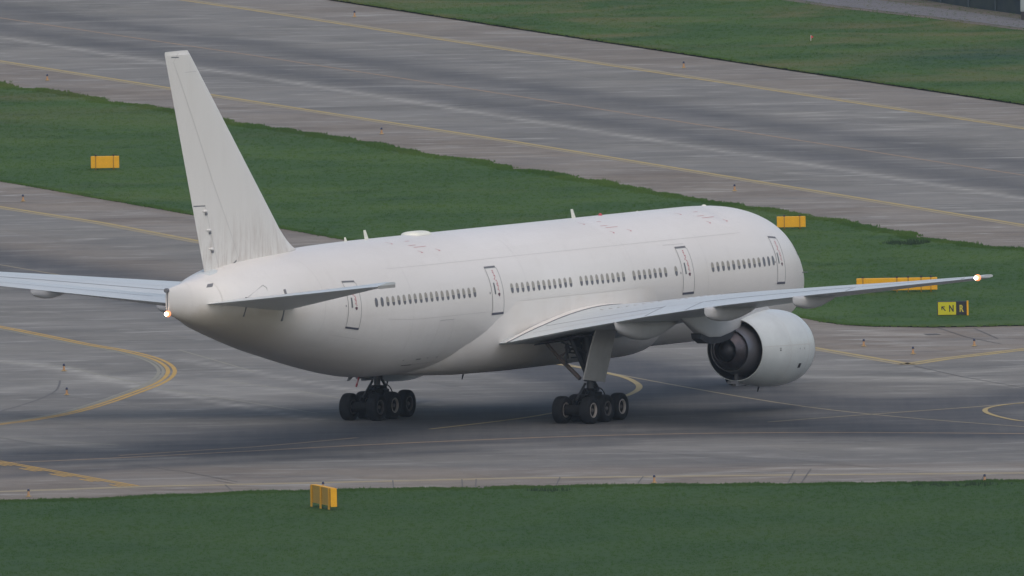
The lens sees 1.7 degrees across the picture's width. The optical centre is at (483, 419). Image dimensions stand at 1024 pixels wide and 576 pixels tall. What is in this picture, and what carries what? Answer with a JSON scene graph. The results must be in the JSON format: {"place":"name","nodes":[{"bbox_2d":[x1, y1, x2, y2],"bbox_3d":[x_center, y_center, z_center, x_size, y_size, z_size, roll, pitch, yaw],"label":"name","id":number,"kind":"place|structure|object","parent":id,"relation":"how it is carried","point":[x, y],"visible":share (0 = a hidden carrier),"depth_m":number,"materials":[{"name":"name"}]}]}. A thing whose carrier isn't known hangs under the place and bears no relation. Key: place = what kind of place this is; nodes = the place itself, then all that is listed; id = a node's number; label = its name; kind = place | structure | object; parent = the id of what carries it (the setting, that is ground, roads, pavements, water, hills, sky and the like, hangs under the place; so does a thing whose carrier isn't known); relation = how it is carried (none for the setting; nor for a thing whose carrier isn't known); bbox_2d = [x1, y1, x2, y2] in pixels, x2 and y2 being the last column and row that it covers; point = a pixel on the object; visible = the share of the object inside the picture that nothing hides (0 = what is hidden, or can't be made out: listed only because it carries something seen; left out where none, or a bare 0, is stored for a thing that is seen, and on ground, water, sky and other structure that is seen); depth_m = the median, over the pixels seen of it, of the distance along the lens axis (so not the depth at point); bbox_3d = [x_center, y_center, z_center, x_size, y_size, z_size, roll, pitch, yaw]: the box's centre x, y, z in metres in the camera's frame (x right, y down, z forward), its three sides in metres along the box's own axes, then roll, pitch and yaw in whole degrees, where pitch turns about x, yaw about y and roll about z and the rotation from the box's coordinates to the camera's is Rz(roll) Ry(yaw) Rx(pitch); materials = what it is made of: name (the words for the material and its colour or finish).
{"place":"outdoors","nodes":[
{"label":"outdoors","id":0,"kind":"place"},
{"bbox_2d":[0,0,1023,499],"bbox_3d":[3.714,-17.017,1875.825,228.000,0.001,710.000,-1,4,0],"label":"taxiway","id":1,"kind":"structure","parent":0,"point":[676,420],"depth_m":1734.39,"materials":[{"name":"grey asphalt"}]},
{"bbox_2d":[0,264,58,274],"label":"taxiway center line","id":2,"kind":"object","parent":1,"relation":"on","point":[29,269],"visible":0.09,"depth_m":1726.44,"materials":[{"name":"yellow paint"}]},
{"bbox_2d":[2,380,60,410],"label":"tyre mark","id":3,"kind":"object","parent":1,"relation":"on","point":[59,383],"visible":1,"depth_m":1624.12,"materials":[{"name":"grey rubber"}]},
{"bbox_2d":[0,464,120,486],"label":"holding position marking","id":4,"kind":"object","parent":1,"relation":"on","point":[61,475],"visible":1,"depth_m":1563.77,"materials":[{"name":"yellow paint"}]},
{"bbox_2d":[0,462,130,485],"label":"holding position marking","id":5,"kind":"object","parent":1,"relation":"on","point":[64,473],"visible":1,"depth_m":1565.16,"materials":[{"name":"yellow paint"}]},
{"bbox_2d":[2,461,138,485],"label":"holding position marking","id":6,"kind":"object","parent":1,"relation":"on","point":[71,473],"visible":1,"depth_m":1565.08,"materials":[{"name":"yellow paint"}]},
{"bbox_2d":[0,329,159,422],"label":"taxiway edge line","id":7,"kind":"object","parent":1,"relation":"on","point":[158,371],"visible":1,"depth_m":1637.50,"materials":[{"name":"yellow paint"}]},
{"bbox_2d":[0,328,164,422],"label":"taxiway edge line","id":8,"kind":"object","parent":1,"relation":"on","point":[163,371],"visible":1,"depth_m":1638.22,"materials":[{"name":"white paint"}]},
{"bbox_2d":[0,327,169,423],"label":"taxiway edge line","id":9,"kind":"object","parent":1,"relation":"on","point":[166,367],"visible":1,"depth_m":1638.95,"materials":[{"name":"yellow paint"}]},
{"bbox_2d":[0,326,176,424],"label":"taxiway edge line","id":10,"kind":"object","parent":1,"relation":"on","point":[173,367],"visible":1,"depth_m":1639.59,"materials":[{"name":"yellow paint"}]},
{"bbox_2d":[3,362,313,412],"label":"slab joint","id":11,"kind":"object","parent":1,"relation":"on","point":[166,389],"visible":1,"depth_m":1626.50,"materials":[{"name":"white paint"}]},
{"bbox_2d":[120,437,356,455],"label":"taxiway center line","id":12,"kind":"object","parent":1,"relation":"on","point":[245,447],"visible":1,"depth_m":1581.91,"materials":[{"name":"yellow paint"}]},
{"bbox_2d":[0,206,911,364],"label":"taxiway edge line","id":13,"kind":"object","parent":1,"relation":"on","point":[198,241],"visible":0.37,"depth_m":1757.86,"materials":[{"name":"yellow paint"}]},
{"bbox_2d":[431,413,551,428],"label":"taxiway center line","id":14,"kind":"object","parent":1,"relation":"on","point":[495,421],"visible":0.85,"depth_m":1598.27,"materials":[{"name":"yellow paint"}]},
{"bbox_2d":[0,50,992,423],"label":"airliner","id":15,"kind":"object","parent":1,"relation":"on","point":[592,294],"visible":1,"depth_m":1592.92,"materials":[{"name":"white paint"}]},
{"bbox_2d":[342,280,361,329],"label":"cabin door","id":16,"kind":"structure","parent":15,"relation":"in","point":[354,301],"depth_m":1581.57,"materials":[{"name":"white paint"}]},
{"bbox_2d":[484,266,503,314],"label":"cabin door","id":17,"kind":"structure","parent":15,"relation":"in","point":[492,272],"depth_m":1593.58,"materials":[{"name":"white paint"}]},
{"bbox_2d":[675,246,694,294],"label":"cabin door","id":18,"kind":"structure","parent":15,"relation":"in","point":[684,256],"depth_m":1610.79,"materials":[{"name":"white paint"}]},
{"bbox_2d":[768,236,785,283],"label":"cabin door","id":19,"kind":"structure","parent":15,"relation":"in","point":[776,246],"depth_m":1619.47,"materials":[{"name":"white paint"}]},
{"bbox_2d":[0,81,1023,327],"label":"grass island","id":20,"kind":"structure","parent":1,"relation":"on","point":[456,186],"depth_m":1787.13,"materials":[{"name":"plant"}]},
{"bbox_2d":[91,154,118,169],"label":"taxiway sign","id":21,"kind":"object","parent":20,"relation":"on","point":[112,161],"visible":1,"depth_m":1815.89,"materials":[{"name":"yellow metal"}]},
{"bbox_2d":[777,214,805,228],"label":"taxiway sign","id":22,"kind":"object","parent":20,"relation":"on","point":[799,221],"visible":0.93,"depth_m":1750.13,"materials":[{"name":"yellow metal"}]},
{"bbox_2d":[856,275,936,291],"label":"taxiway sign","id":23,"kind":"object","parent":20,"relation":"on","point":[862,280],"visible":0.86,"depth_m":1693.83,"materials":[{"name":"yellow metal"}]},
{"bbox_2d":[882,238,930,244],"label":"weeds","id":24,"kind":"object","parent":20,"relation":"on","point":[911,242],"visible":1,"depth_m":1735.50,"materials":[{"name":"green plant"}]},
{"bbox_2d":[937,301,968,315],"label":"taxiway sign","id":25,"kind":"object","parent":20,"relation":"on","point":[952,307],"visible":1,"depth_m":1674.00,"materials":[{"name":"yellow"}]},
{"bbox_2d":[0,472,1023,491],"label":"taxiway edge line","id":26,"kind":"object","parent":1,"relation":"on","point":[512,478],"visible":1,"depth_m":1555.51,"materials":[{"name":"yellow paint"}]},
{"bbox_2d":[0,60,1023,226],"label":"taxiway edge line","id":27,"kind":"object","parent":1,"relation":"on","point":[535,146],"visible":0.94,"depth_m":1830.63,"materials":[{"name":"yellow paint"}]},
{"bbox_2d":[3,18,1023,175],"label":"taxiway center line","id":28,"kind":"object","parent":1,"relation":"on","point":[524,97],"visible":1,"depth_m":1881.28,"materials":[{"name":"yellow paint"}]},
{"bbox_2d":[556,364,642,395],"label":"lead off line","id":29,"kind":"object","parent":1,"relation":"on","point":[639,386],"visible":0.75,"depth_m":1625.73,"materials":[{"name":"yellow paint"}]},
{"bbox_2d":[181,0,1023,128],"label":"taxiway edge line","id":30,"kind":"object","parent":1,"relation":"on","point":[608,65],"visible":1,"depth_m":1914.63,"materials":[{"name":"yellow paint"}]},
{"bbox_2d":[569,364,1023,426],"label":"taxiway center line","id":31,"kind":"object","parent":1,"relation":"on","point":[779,402],"visible":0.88,"depth_m":1610.32,"materials":[{"name":"yellow paint"}]},
{"bbox_2d":[771,402,1023,421],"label":"taxiway center line","id":32,"kind":"object","parent":1,"relation":"on","point":[892,412],"visible":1,"depth_m":1599.29,"materials":[{"name":"yellow paint"}]},
{"bbox_2d":[909,348,1023,363],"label":"taxiway edge line","id":33,"kind":"object","parent":1,"relation":"on","point":[963,355],"visible":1,"depth_m":1642.49,"materials":[{"name":"yellow paint"}]},
{"bbox_2d":[915,350,1023,363],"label":"taxiway edge line","id":34,"kind":"object","parent":1,"relation":"on","point":[966,356],"visible":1,"depth_m":1641.63,"materials":[{"name":"yellow paint"}]},
{"bbox_2d":[982,403,1022,420],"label":"lead off line","id":35,"kind":"object","parent":1,"relation":"on","point":[984,410],"visible":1,"depth_m":1598.34,"materials":[{"name":"yellow paint"}]},
{"bbox_2d":[0,478,1023,575],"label":"grass verge","id":36,"kind":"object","parent":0,"point":[516,507],"depth_m":1517.68,"materials":[{"name":"plant"}]},
{"bbox_2d":[310,484,336,509],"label":"taxiway sign","id":37,"kind":"object","parent":36,"relation":"on","point":[320,495],"visible":1,"depth_m":1536.58,"materials":[{"name":"orange"}]},
{"bbox_2d":[527,487,570,492],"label":"weeds","id":38,"kind":"object","parent":36,"relation":"on","point":[550,489],"visible":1,"depth_m":1546.24,"materials":[{"name":"green plant"}]},
{"bbox_2d":[912,480,1012,486],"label":"weeds","id":39,"kind":"object","parent":36,"relation":"on","point":[943,484],"visible":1,"depth_m":1545.32,"materials":[{"name":"green plant"}]},
{"bbox_2d":[331,0,1023,104],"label":"grass verge","id":40,"kind":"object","parent":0,"point":[749,31],"depth_m":1942.56,"materials":[{"name":"plant"}]},
{"bbox_2d":[786,0,1023,29],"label":"dirt strip","id":41,"kind":"object","parent":40,"relation":"on","point":[820,4],"visible":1,"depth_m":1962.87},
{"bbox_2d":[928,0,1020,13],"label":"perimeter fence","id":42,"kind":"object","parent":40,"relation":"on","point":[1010,6],"visible":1,"depth_m":1965.80,"materials":[{"name":"grey metal"}]},
{"bbox_2d":[802,0,1023,27],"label":"service road","id":43,"kind":"structure","parent":0,"point":[928,11],"depth_m":1966.22,"materials":[{"name":"grey asphalt"}]},
{"bbox_2d":[881,0,1020,18],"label":"dirt verge","id":44,"kind":"structure","parent":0,"point":[969,9],"depth_m":1969.75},
{"bbox_2d":[1020,0,1023,19],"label":"utility cabinet","id":45,"kind":"object","parent":44,"relation":"on","point":[1022,8],"visible":1,"depth_m":1954.42,"materials":[{"name":"grey metal"}]}
]}

